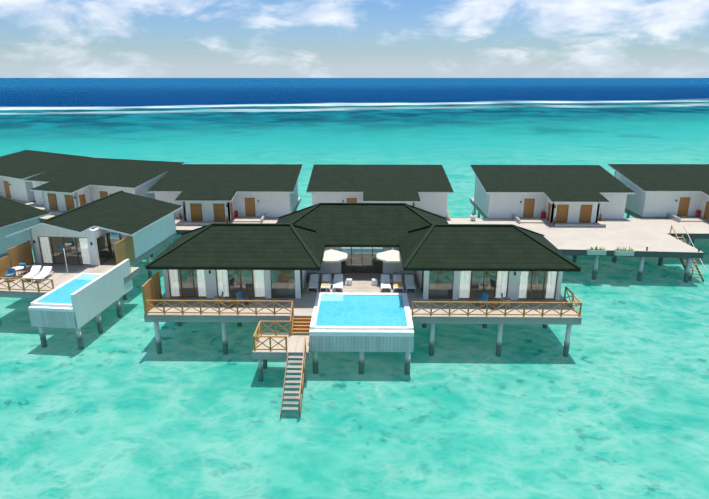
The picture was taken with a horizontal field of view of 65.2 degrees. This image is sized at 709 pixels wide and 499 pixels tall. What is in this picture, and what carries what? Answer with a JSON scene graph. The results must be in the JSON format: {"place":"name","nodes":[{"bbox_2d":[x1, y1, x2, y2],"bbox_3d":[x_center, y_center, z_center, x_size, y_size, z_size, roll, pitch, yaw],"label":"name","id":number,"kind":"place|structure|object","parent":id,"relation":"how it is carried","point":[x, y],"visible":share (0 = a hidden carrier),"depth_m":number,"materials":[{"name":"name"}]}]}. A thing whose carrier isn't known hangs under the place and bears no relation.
{"place":"outdoors","nodes":[
{"label":"outdoors","id":0,"kind":"place"},
{"bbox_2d":[0,78,708,498],"bbox_3d":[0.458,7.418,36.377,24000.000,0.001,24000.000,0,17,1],"label":"sea","id":1,"kind":"structure","parent":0,"point":[450,448],"depth_m":36.12,"materials":[{"name":"liquid"}]},
{"bbox_2d":[0,196,50,258],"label":"overwater bungalow","id":2,"kind":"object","parent":1,"relation":"on","point":[15,216],"visible":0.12,"depth_m":50.52,"materials":[{"name":"green wood"}]},
{"bbox_2d":[0,150,92,202],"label":"villa","id":3,"kind":"object","parent":1,"relation":"on","point":[17,169],"visible":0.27,"depth_m":72.05,"materials":[{"name":"green wood"}]},
{"bbox_2d":[0,191,182,349],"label":"overwater bungalow","id":4,"kind":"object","parent":1,"relation":"on","point":[88,256],"visible":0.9,"depth_m":45.11,"materials":[{"name":"white paint"}]},
{"bbox_2d":[24,157,184,214],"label":"villa","id":5,"kind":"object","parent":1,"relation":"on","point":[71,185],"visible":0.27,"depth_m":65.65,"materials":[{"name":"green wood"}]},
{"bbox_2d":[147,164,302,225],"bbox_3d":[-14.819,-5.106,64.703,16.550,7.968,14.585,0,17,1],"label":"villa","id":6,"kind":"object","parent":1,"relation":"on","point":[204,194],"visible":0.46,"depth_m":61.12,"materials":[{"name":"green wood"}]},
{"bbox_2d":[8,198,708,282],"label":"jetty platform","id":7,"kind":"structure","parent":1,"relation":"on","point":[642,238],"depth_m":54.37,"materials":[{"name":"wood"}]},
{"bbox_2d":[470,165,634,226],"bbox_3d":[22.527,-4.944,64.181,16.550,7.968,14.585,0,17,1],"label":"villa","id":8,"kind":"object","parent":7,"relation":"on","point":[572,195],"visible":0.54,"depth_m":60.70,"materials":[{"name":"green wood"}]},
{"bbox_2d":[608,164,708,239],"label":"villa","id":9,"kind":"object","parent":7,"relation":"on","point":[678,192],"visible":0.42,"depth_m":61.90,"materials":[{"name":"green wood"}]},
{"bbox_2d":[141,203,581,416],"bbox_3d":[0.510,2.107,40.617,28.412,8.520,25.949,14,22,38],"label":"villa","id":10,"kind":"object","parent":1,"relation":"on","point":[352,277],"visible":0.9,"depth_m":38.44,"materials":[{"name":"green wood"}]},
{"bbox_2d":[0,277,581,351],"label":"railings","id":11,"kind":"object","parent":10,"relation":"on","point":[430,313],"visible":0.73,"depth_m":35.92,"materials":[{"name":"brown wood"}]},
{"bbox_2d":[306,164,453,217],"bbox_3d":[3.130,-5.028,64.453,16.550,7.968,14.585,0,17,1],"label":"villa","id":12,"kind":"object","parent":1,"relation":"on","point":[428,188],"visible":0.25,"depth_m":61.61,"materials":[{"name":"green wood"}]},
{"bbox_2d":[0,0,708,77],"label":"sky","id":13,"kind":"structure","parent":0,"point":[39,38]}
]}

